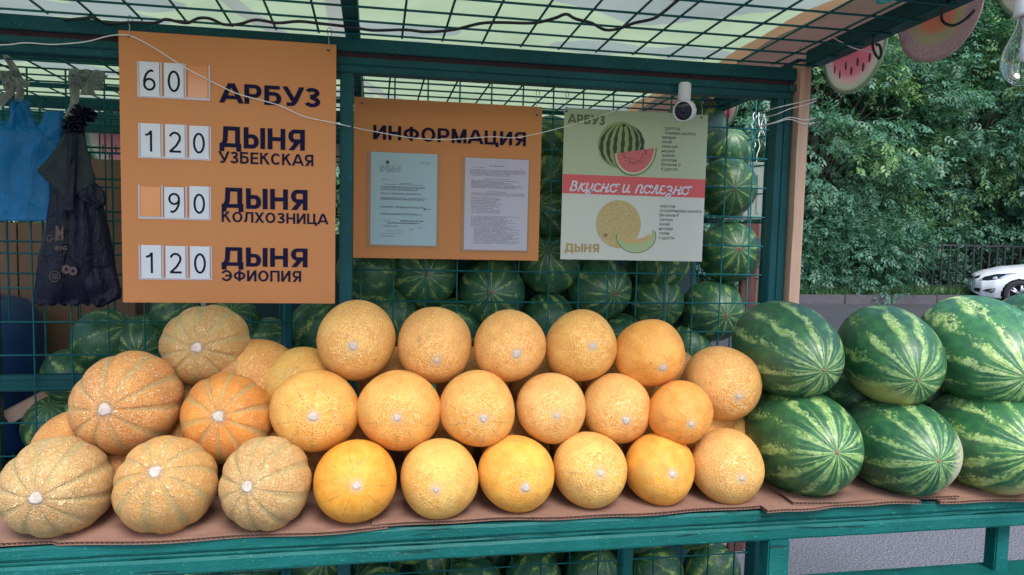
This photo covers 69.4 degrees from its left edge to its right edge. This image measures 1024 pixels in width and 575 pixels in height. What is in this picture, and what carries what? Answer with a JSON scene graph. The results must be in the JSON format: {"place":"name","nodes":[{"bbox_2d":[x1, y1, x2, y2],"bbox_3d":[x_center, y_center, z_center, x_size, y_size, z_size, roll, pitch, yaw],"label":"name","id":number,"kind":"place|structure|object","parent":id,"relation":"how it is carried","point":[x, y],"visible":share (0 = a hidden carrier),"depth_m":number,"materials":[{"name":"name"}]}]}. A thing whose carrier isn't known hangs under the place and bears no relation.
{"place":"outdoors","nodes":[
{"label":"outdoors","id":0,"kind":"place"},
{"bbox_2d":[200,303,933,347],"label":"road","id":1,"kind":"structure","parent":0,"point":[835,316],"depth_m":15.10,"materials":[{"name":"asphalt"}]},
{"bbox_2d":[799,294,1000,303],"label":"kerb","id":2,"kind":"structure","parent":1,"relation":"on","point":[850,299],"depth_m":16.60,"materials":[{"name":"concrete"}]},
{"bbox_2d":[968,264,1023,300],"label":"parked car","id":3,"kind":"object","parent":1,"relation":"on","point":[1001,283],"visible":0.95,"depth_m":16.59,"materials":[{"name":"white paint"}]},
{"bbox_2d":[730,283,977,294],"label":"grass","id":4,"kind":"structure","parent":0,"point":[937,290],"depth_m":17.00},
{"bbox_2d":[721,525,1023,574],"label":"pavement","id":5,"kind":"structure","parent":0,"point":[816,555],"depth_m":3.46,"materials":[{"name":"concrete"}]},
{"bbox_2d":[0,0,974,574],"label":"market stall","id":6,"kind":"object","parent":5,"relation":"on","point":[726,54],"visible":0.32,"depth_m":1.90,"materials":[{"name":"teal paint"}]},
{"bbox_2d":[0,54,29,105],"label":"white film tie","id":7,"kind":"object","parent":6,"relation":"attached to","point":[13,80],"visible":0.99,"depth_m":2.00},
{"bbox_2d":[1,294,44,455],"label":"barrel","id":8,"kind":"object","parent":6,"relation":"on","point":[17,338],"visible":0.57,"depth_m":2.27,"materials":[{"name":"blue plastic"}]},
{"bbox_2d":[0,99,63,220],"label":"blue plastic bag","id":9,"kind":"object","parent":6,"relation":"hanging from","point":[28,145],"visible":0.93,"depth_m":2.03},
{"bbox_2d":[19,396,64,446],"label":"watermelon","id":10,"kind":"object","parent":6,"relation":"on","point":[48,408],"visible":0.35,"depth_m":2.19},
{"bbox_2d":[64,400,67,411],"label":"watermelon","id":11,"kind":"object","parent":10,"relation":"on","point":[66,405],"visible":0.03,"depth_m":2.22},
{"bbox_2d":[39,348,89,400],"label":"watermelon","id":12,"kind":"object","parent":11,"relation":"on","point":[56,364],"visible":0.4,"depth_m":2.21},
{"bbox_2d":[69,308,128,366],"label":"watermelon","id":13,"kind":"object","parent":12,"relation":"on","point":[90,338],"visible":0.62,"depth_m":2.20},
{"bbox_2d":[0,222,136,356],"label":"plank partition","id":14,"kind":"object","parent":6,"relation":"on","point":[58,334],"visible":0.12,"depth_m":2.53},
{"bbox_2d":[33,103,121,307],"bbox_3d":[-1.210,-0.224,2.044,0.236,0.563,0.066,1,4,-11],"label":"black plastic bag","id":15,"kind":"object","parent":6,"relation":"hanging from","point":[76,265],"visible":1,"depth_m":2.04,"materials":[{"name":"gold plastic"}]},
{"bbox_2d":[63,68,107,117],"bbox_3d":[-1.177,-0.535,2.030,0.116,0.138,0.050,1,4,-11],"label":"white film tie","id":16,"kind":"object","parent":6,"relation":"attached to","point":[88,81],"visible":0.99,"depth_m":2.03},
{"bbox_2d":[91,159,150,314],"bbox_3d":[-1.400,0.278,2.691,0.240,1.467,0.020,1,4,-11],"label":"plywood sheet","id":17,"kind":"object","parent":6,"relation":"on","point":[98,166],"depth_m":2.63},
{"bbox_2d":[119,314,162,357],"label":"watermelon","id":18,"kind":"object","parent":6,"relation":"on","point":[132,337],"visible":0.36,"depth_m":2.23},
{"bbox_2d":[149,303,200,330],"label":"watermelon","id":19,"kind":"object","parent":18,"relation":"on","point":[163,311],"visible":0.3,"depth_m":2.24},
{"bbox_2d":[118,30,335,303],"bbox_3d":[-0.661,-0.271,1.738,0.480,0.618,0.007,1,4,-11],"label":"price board","id":20,"kind":"object","parent":6,"relation":"attached to","point":[227,196],"visible":1,"depth_m":1.74,"materials":[{"name":"orange plastic"}]},
{"bbox_2d":[292,303,337,348],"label":"watermelon","id":21,"kind":"object","parent":6,"relation":"on","point":[307,318],"visible":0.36,"depth_m":2.32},
{"bbox_2d":[0,34,653,139],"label":"string","id":22,"kind":"object","parent":6,"relation":"attached to","point":[289,109],"visible":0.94,"depth_m":1.74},
{"bbox_2d":[63,0,679,32],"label":"power cable","id":23,"kind":"object","parent":6,"relation":"on","point":[671,5],"visible":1,"depth_m":1.65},
{"bbox_2d":[353,97,541,260],"bbox_3d":[-0.191,-0.323,2.250,0.569,0.475,0.007,1,4,-11],"label":"information board","id":24,"kind":"object","parent":6,"relation":"attached to","point":[472,198],"visible":0.99,"depth_m":2.25,"materials":[{"name":"orange plastic"}]},
{"bbox_2d":[505,553,560,574],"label":"watermelon","id":25,"kind":"object","parent":6,"relation":"on","point":[547,558],"visible":0.64,"depth_m":2.55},
{"bbox_2d":[565,550,616,574],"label":"watermelon","id":26,"kind":"object","parent":6,"relation":"on","point":[608,568],"visible":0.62,"depth_m":2.58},
{"bbox_2d":[560,107,707,261],"bbox_3d":[0.392,-0.322,2.355,0.476,0.472,0.005,1,4,-11],"label":"fruit poster","id":27,"kind":"object","parent":6,"relation":"hanging from","point":[633,185],"visible":1,"depth_m":2.35,"materials":[{"name":"beige paper"}]},
{"bbox_2d":[632,546,683,574],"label":"watermelon","id":28,"kind":"object","parent":6,"relation":"on","point":[666,566],"visible":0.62,"depth_m":2.62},
{"bbox_2d":[683,543,740,574],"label":"watermelon","id":29,"kind":"object","parent":6,"relation":"on","point":[717,565],"visible":0.71,"depth_m":2.66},
{"bbox_2d":[706,129,752,163],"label":"watermelon","id":30,"kind":"object","parent":6,"relation":"on","point":[738,144],"visible":0.35,"depth_m":2.70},
{"bbox_2d":[782,62,806,301],"bbox_3d":[0.767,-0.024,2.048,0.018,1.170,0.040,1,4,-11],"label":"timber batten","id":31,"kind":"object","parent":6,"relation":"attached to","point":[792,220],"visible":0.49,"depth_m":2.02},
{"bbox_2d":[794,67,811,303],"bbox_3d":[0.786,-0.022,2.064,0.018,1.165,0.040,1,4,-11],"label":"timber batten","id":32,"kind":"object","parent":6,"relation":"attached to","point":[802,181],"visible":0.27,"depth_m":2.02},
{"bbox_2d":[823,38,888,93],"bbox_3d":[0.883,-0.569,1.918,0.012,0.129,0.263,1,4,-11],"label":"slice pennant","id":33,"kind":"object","parent":6,"relation":"hanging from","point":[854,72],"visible":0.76,"depth_m":1.91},
{"bbox_2d":[898,0,984,62],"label":"slice pennant","id":34,"kind":"object","parent":6,"relation":"hanging from","point":[935,39],"visible":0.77,"depth_m":1.62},
{"bbox_2d":[999,0,1023,85],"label":"light bulb","id":35,"kind":"object","parent":6,"relation":"hanging from","point":[1011,64],"visible":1,"depth_m":1.06,"materials":[{"name":"clear glass"}]},
{"bbox_2d":[0,474,1023,574],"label":"display table","id":36,"kind":"object","parent":5,"relation":"on","point":[773,533],"visible":0.52,"depth_m":1.47,"materials":[{"name":"metal"}]},
{"bbox_2d":[0,484,387,545],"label":"cardboard sheet","id":37,"kind":"object","parent":36,"relation":"on","point":[110,527],"visible":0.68,"depth_m":1.37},
{"bbox_2d":[30,411,77,443],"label":"melon","id":38,"kind":"object","parent":37,"relation":"on","point":[57,425],"visible":0.1,"depth_m":1.44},
{"bbox_2d":[0,435,115,537],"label":"ribbed melon","id":39,"kind":"object","parent":37,"relation":"on","point":[55,486],"visible":0.98,"depth_m":1.28,"materials":[{"name":"food"}]},
{"bbox_2d":[105,453,127,471],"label":"melon","id":40,"kind":"object","parent":37,"relation":"on","point":[116,461],"visible":0.01,"depth_m":1.43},
{"bbox_2d":[67,351,184,454],"bbox_3d":[-0.765,0.229,1.473,0.200,0.207,0.251,22,-6,-9],"label":"ribbed melon","id":41,"kind":"object","parent":40,"relation":"on","point":[125,403],"visible":0.91,"depth_m":1.39,"materials":[{"name":"food"}]},
{"bbox_2d":[111,435,218,533],"bbox_3d":[-0.641,0.364,1.367,0.181,0.175,0.198,-43,-12,-28],"label":"ribbed melon","id":42,"kind":"object","parent":37,"relation":"on","point":[166,484],"visible":1,"depth_m":1.30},
{"bbox_2d":[167,418,182,437],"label":"melon","id":43,"kind":"object","parent":37,"relation":"on","point":[176,430],"depth_m":1.51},
{"bbox_2d":[182,382,192,403],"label":"melon","id":44,"kind":"object","parent":43,"relation":"on","point":[187,388],"visible":0.04,"depth_m":1.56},
{"bbox_2d":[158,305,250,385],"bbox_3d":[-0.655,0.126,1.582,0.183,0.176,0.191,-17,1,-11],"label":"ribbed melon","id":45,"kind":"object","parent":44,"relation":"on","point":[197,344],"visible":0.89,"depth_m":1.51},
{"bbox_2d":[218,436,311,530],"bbox_3d":[-0.465,0.370,1.395,0.165,0.175,0.192,-3,-12,1],"label":"ribbed melon","id":46,"kind":"object","parent":37,"relation":"on","point":[264,484],"visible":1,"depth_m":1.33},
{"bbox_2d":[269,429,277,435],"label":"melon","id":47,"kind":"object","parent":37,"relation":"on","point":[273,433],"depth_m":1.51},
{"bbox_2d":[180,373,272,463],"bbox_3d":[-0.574,0.263,1.491,0.175,0.187,0.183,-30,-5,-15],"label":"ribbed melon","id":48,"kind":"object","parent":47,"relation":"on","point":[224,417],"visible":0.85,"depth_m":1.43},
{"bbox_2d":[237,339,288,389],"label":"melon","id":49,"kind":"object","parent":47,"relation":"on","point":[256,358],"visible":0.16,"depth_m":1.55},
{"bbox_2d":[304,449,329,483],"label":"melon","id":50,"kind":"object","parent":37,"relation":"on","point":[313,458],"visible":0.06,"depth_m":1.53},
{"bbox_2d":[264,347,346,400],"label":"melon","id":51,"kind":"object","parent":50,"relation":"on","point":[287,364],"visible":0.34,"depth_m":1.55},
{"bbox_2d":[317,300,395,380],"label":"melon","id":52,"kind":"object","parent":51,"relation":"on","point":[356,340],"visible":0.98,"depth_m":1.50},
{"bbox_2d":[269,370,357,451],"bbox_3d":[-0.396,0.247,1.487,0.177,0.163,0.176,4,-3,-11],"label":"melon","id":53,"kind":"object","parent":50,"relation":"on","point":[312,410],"visible":0.95,"depth_m":1.42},
{"bbox_2d":[313,439,396,522],"bbox_3d":[-0.302,0.373,1.427,0.157,0.158,0.164,7,-8,-12],"label":"melon","id":54,"kind":"object","parent":37,"relation":"on","point":[354,481],"visible":1,"depth_m":1.37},
{"bbox_2d":[372,475,789,527],"bbox_3d":[0.153,0.446,1.614,0.900,0.008,0.283,1,4,-11],"label":"cardboard sheet","id":55,"kind":"object","parent":36,"relation":"on","point":[556,504],"visible":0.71,"depth_m":1.50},
{"bbox_2d":[400,438,477,518],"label":"melon","id":56,"kind":"object","parent":55,"relation":"on","point":[438,478],"visible":1,"depth_m":1.40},
{"bbox_2d":[357,370,439,450],"bbox_3d":[-0.229,0.250,1.503,0.172,0.160,0.172,20,-1,-5],"label":"melon","id":57,"kind":"object","parent":56,"relation":"on","point":[398,410],"visible":0.97,"depth_m":1.44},
{"bbox_2d":[397,307,471,383],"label":"melon","id":58,"kind":"object","parent":57,"relation":"on","point":[434,344],"visible":0.96,"depth_m":1.52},
{"bbox_2d":[478,435,554,512],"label":"melon","id":59,"kind":"object","parent":55,"relation":"on","point":[516,473],"visible":0.98,"depth_m":1.44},
{"bbox_2d":[440,370,514,446],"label":"melon","id":60,"kind":"object","parent":59,"relation":"on","point":[477,408],"visible":1,"depth_m":1.45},
{"bbox_2d":[474,309,545,381],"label":"melon","id":61,"kind":"object","parent":60,"relation":"on","point":[509,345],"visible":0.96,"depth_m":1.53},
{"bbox_2d":[553,432,626,508],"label":"melon","id":62,"kind":"object","parent":55,"relation":"on","point":[590,469],"visible":0.99,"depth_m":1.47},
{"bbox_2d":[516,373,585,443],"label":"melon","id":63,"kind":"object","parent":62,"relation":"on","point":[550,408],"visible":1,"depth_m":1.50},
{"bbox_2d":[584,373,649,443],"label":"melon","id":64,"kind":"object","parent":62,"relation":"on","point":[617,407],"visible":0.93,"depth_m":1.55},
{"bbox_2d":[545,309,616,380],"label":"melon","id":65,"kind":"object","parent":64,"relation":"on","point":[581,344],"visible":0.96,"depth_m":1.56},
{"bbox_2d":[614,319,684,386],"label":"melon","id":66,"kind":"object","parent":64,"relation":"on","point":[650,352],"visible":0.96,"depth_m":1.57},
{"bbox_2d":[625,433,694,505],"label":"melon","id":67,"kind":"object","parent":55,"relation":"on","point":[660,470],"visible":0.94,"depth_m":1.51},
{"bbox_2d":[649,380,713,443],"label":"melon","id":68,"kind":"object","parent":67,"relation":"on","point":[681,412],"visible":0.95,"depth_m":1.52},
{"bbox_2d":[691,428,764,503],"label":"melon","id":69,"kind":"object","parent":55,"relation":"on","point":[729,466],"visible":0.96,"depth_m":1.53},
{"bbox_2d":[735,417,745,434],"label":"melon","id":70,"kind":"object","parent":55,"relation":"on","point":[740,424],"visible":0.02,"depth_m":1.70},
{"bbox_2d":[686,420,734,450],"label":"melon","id":71,"kind":"object","parent":70,"relation":"on","point":[715,424],"visible":0.08,"depth_m":1.65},
{"bbox_2d":[683,346,761,420],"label":"melon","id":72,"kind":"object","parent":71,"relation":"on","point":[728,380],"visible":0.86,"depth_m":1.60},
{"bbox_2d":[752,485,920,512],"bbox_3d":[0.690,0.457,1.624,0.360,0.010,0.141,1,4,-11],"label":"cardboard sheet","id":73,"kind":"object","parent":36,"relation":"on","point":[773,508],"visible":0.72,"depth_m":1.58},
{"bbox_2d":[762,475,959,504],"bbox_3d":[0.766,0.449,1.706,0.400,0.013,0.246,1,4,-11],"label":"cardboard sheet","id":74,"kind":"object","parent":36,"relation":"on","point":[858,489],"visible":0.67,"depth_m":1.62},
{"bbox_2d":[744,393,863,496],"bbox_3d":[0.652,0.348,1.674,0.232,0.242,0.375,-29,-4,-3],"label":"watermelon","id":75,"kind":"object","parent":74,"relation":"on","point":[812,446],"visible":0.88,"depth_m":1.54,"materials":[{"name":"food"}]},
{"bbox_2d":[731,301,844,396],"bbox_3d":[0.631,0.142,1.705,0.214,0.214,0.340,1,11,-7],"label":"watermelon","id":76,"kind":"object","parent":75,"relation":"on","point":[790,349],"visible":0.93,"depth_m":1.59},
{"bbox_2d":[847,398,962,496],"bbox_3d":[0.884,0.361,1.698,0.227,0.219,0.342,21,0,1],"label":"watermelon","id":77,"kind":"object","parent":74,"relation":"on","point":[915,450],"visible":0.81,"depth_m":1.58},
{"bbox_2d":[822,372,868,410],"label":"watermelon","id":78,"kind":"object","parent":77,"relation":"on","point":[845,393],"visible":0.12,"depth_m":1.81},
{"bbox_2d":[837,305,946,404],"bbox_3d":[0.879,0.156,1.727,0.214,0.225,0.314,-38,9,14],"label":"watermelon","id":79,"kind":"object","parent":77,"relation":"on","point":[895,355],"visible":0.95,"depth_m":1.62,"materials":[{"name":"food"}]},
{"bbox_2d":[932,480,1023,503],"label":"cardboard sheet","id":80,"kind":"object","parent":36,"relation":"on","point":[967,494],"visible":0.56,"depth_m":1.65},
{"bbox_2d":[929,392,1023,494],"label":"watermelon","id":81,"kind":"object","parent":80,"relation":"on","point":[990,433],"visible":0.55,"depth_m":1.62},
{"bbox_2d":[920,295,1023,400],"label":"watermelon","id":82,"kind":"object","parent":81,"relation":"on","point":[981,338],"visible":0.81,"depth_m":1.66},
{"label":"watermelon","id":83,"kind":"object","parent":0,"visible":0},
{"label":"watermelon","id":84,"kind":"object","parent":83,"relation":"on","visible":0},
{"bbox_2d":[605,313,638,339],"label":"watermelon","id":85,"kind":"object","parent":84,"relation":"on","point":[621,322],"visible":0.14,"depth_m":2.53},
{"bbox_2d":[567,260,631,318],"bbox_3d":[0.304,0.004,2.550,0.221,0.221,0.244,-19,16,-15],"label":"watermelon","id":86,"kind":"object","parent":85,"relation":"on","point":[592,287],"visible":0.85,"depth_m":2.47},
{"bbox_2d":[629,281,683,324],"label":"watermelon","id":87,"kind":"object","parent":85,"relation":"on","point":[650,292],"visible":0.72,"depth_m":2.52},
{"bbox_2d":[627,260,691,284],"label":"watermelon","id":88,"kind":"object","parent":87,"relation":"on","point":[659,267],"visible":0.3,"depth_m":2.51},
{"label":"watermelon","id":89,"kind":"object","parent":84,"relation":"on","visible":0},
{"bbox_2d":[523,293,573,338],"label":"watermelon","id":90,"kind":"object","parent":89,"relation":"on","point":[537,312],"visible":0.43,"depth_m":2.46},
{"bbox_2d":[519,235,577,293],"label":"watermelon","id":91,"kind":"object","parent":90,"relation":"on","point":[558,282],"visible":0.64,"depth_m":2.43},
{"bbox_2d":[539,194,561,235],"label":"watermelon","id":92,"kind":"object","parent":91,"relation":"on","point":[544,217],"visible":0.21,"depth_m":2.42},
{"bbox_2d":[540,155,562,193],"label":"watermelon","id":93,"kind":"object","parent":92,"relation":"on","point":[557,171],"visible":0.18,"depth_m":2.41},
{"bbox_2d":[541,115,563,154],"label":"watermelon","id":94,"kind":"object","parent":93,"relation":"on","point":[558,139],"visible":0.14,"depth_m":2.41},
{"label":"watermelon","id":95,"kind":"object","parent":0,"visible":0},
{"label":"watermelon","id":96,"kind":"object","parent":95,"relation":"on","visible":0},
{"bbox_2d":[675,325,711,355],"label":"watermelon","id":97,"kind":"object","parent":96,"relation":"on","point":[699,341],"visible":0.26,"depth_m":2.57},
{"bbox_2d":[681,280,744,341],"bbox_3d":[0.715,0.084,2.633,0.221,0.220,0.244,-27,9,-6],"label":"watermelon","id":98,"kind":"object","parent":97,"relation":"on","point":[704,317],"visible":0.86,"depth_m":2.55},
{"bbox_2d":[699,221,760,282],"bbox_3d":[0.775,-0.126,2.627,0.221,0.219,0.244,1,-3,0],"label":"watermelon","id":99,"kind":"object","parent":98,"relation":"on","point":[734,260],"visible":0.83,"depth_m":2.55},
{"bbox_2d":[704,158,757,217],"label":"watermelon","id":100,"kind":"object","parent":99,"relation":"on","point":[738,174],"visible":0.76,"depth_m":2.53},
{"bbox_2d":[667,96,726,157],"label":"watermelon","id":101,"kind":"object","parent":100,"relation":"on","point":[716,137],"visible":0.36,"depth_m":2.49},
{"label":"watermelon","id":102,"kind":"object","parent":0,"visible":0},
{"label":"watermelon","id":103,"kind":"object","parent":102,"relation":"on","visible":0},
{"bbox_2d":[370,288,416,342],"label":"watermelon","id":104,"kind":"object","parent":103,"relation":"on","point":[403,311],"visible":0.16,"depth_m":2.35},
{"bbox_2d":[336,258,396,299],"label":"watermelon","id":105,"kind":"object","parent":104,"relation":"on","point":[376,284],"visible":0.4,"depth_m":2.33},
{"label":"watermelon","id":106,"kind":"object","parent":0,"visible":0},
{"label":"watermelon","id":107,"kind":"object","parent":106,"relation":"on","visible":0},
{"bbox_2d":[433,298,480,343],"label":"watermelon","id":108,"kind":"object","parent":107,"relation":"on","point":[465,314],"visible":0.27,"depth_m":2.42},
{"bbox_2d":[396,258,455,307],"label":"watermelon","id":109,"kind":"object","parent":108,"relation":"on","point":[440,285],"visible":0.73,"depth_m":2.35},
{"bbox_2d":[458,260,524,322],"bbox_3d":[-0.069,0.013,2.482,0.226,0.226,0.250,-8,1,-1],"label":"watermelon","id":110,"kind":"object","parent":108,"relation":"on","point":[472,286],"visible":0.84,"depth_m":2.40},
{"label":"lawn","id":111,"kind":"structure","parent":0,"visible":0},
{"bbox_2d":[335,230,1023,286],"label":"metal fence","id":112,"kind":"object","parent":111,"relation":"on","point":[973,257],"visible":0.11,"depth_m":18.32,"materials":[{"name":"metal"}]},
{"bbox_2d":[703,76,822,234],"bbox_3d":[3.903,-4.435,19.663,8.392,9.982,8.551,1,4,-11],"label":"maple tree","id":113,"kind":"object","parent":111,"relation":"on","point":[748,116],"visible":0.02,"depth_m":17.09,"materials":[{"name":"green plant"}]},
{"bbox_2d":[699,217,849,293],"bbox_3d":[5.947,-0.469,17.282,4.111,2.503,3.093,1,4,-11],"label":"shrub","id":114,"kind":"object","parent":111,"relation":"on","point":[811,269],"visible":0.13,"depth_m":16.75,"materials":[{"name":"green plant"}]},
{"bbox_2d":[703,34,1010,284],"bbox_3d":[8.226,-4.516,20.041,9.394,9.580,8.201,1,4,-11],"label":"maple tree","id":115,"kind":"object","parent":111,"relation":"on","point":[909,178],"visible":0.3,"depth_m":17.94,"materials":[{"name":"green plant"}]},
{"bbox_2d":[801,199,943,304],"bbox_3d":[7.639,-0.629,17.409,4.475,2.869,3.188,1,4,-11],"label":"shrub","id":116,"kind":"object","parent":111,"relation":"on","point":[890,253],"visible":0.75,"depth_m":16.97,"materials":[{"name":"green plant"}]},
{"bbox_2d":[812,195,963,288],"bbox_3d":[9.132,-0.983,18.450,4.387,2.753,3.458,1,4,-11],"label":"shrub","id":117,"kind":"object","parent":111,"relation":"on","point":[924,234],"visible":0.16,"depth_m":17.99,"materials":[{"name":"green plant"}]},
{"bbox_2d":[804,6,1007,235],"bbox_3d":[10.155,-5.997,24.543,10.825,11.976,11.032,1,4,-11],"label":"maple tree","id":118,"kind":"object","parent":111,"relation":"on","point":[952,57],"visible":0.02,"depth_m":20.99,"materials":[{"name":"green plant"}]},
{"bbox_2d":[819,0,1023,282],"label":"maple tree","id":119,"kind":"object","parent":111,"relation":"on","point":[990,171],"visible":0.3,"depth_m":19.19,"materials":[{"name":"green plant"}]},
{"bbox_2d":[888,195,1023,289],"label":"shrub","id":120,"kind":"object","parent":111,"relation":"on","point":[971,238],"visible":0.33,"depth_m":19.00,"materials":[{"name":"green plant"}]},
{"bbox_2d":[936,13,1023,276],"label":"maple tree","id":121,"kind":"object","parent":111,"relation":"on","point":[988,77],"visible":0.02,"depth_m":22.01,"materials":[{"name":"green plant"}]},
{"bbox_2d":[961,195,1023,273],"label":"shrub","id":122,"kind":"object","parent":111,"relation":"on","point":[1005,229],"visible":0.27,"depth_m":19.44,"materials":[{"name":"green plant"}]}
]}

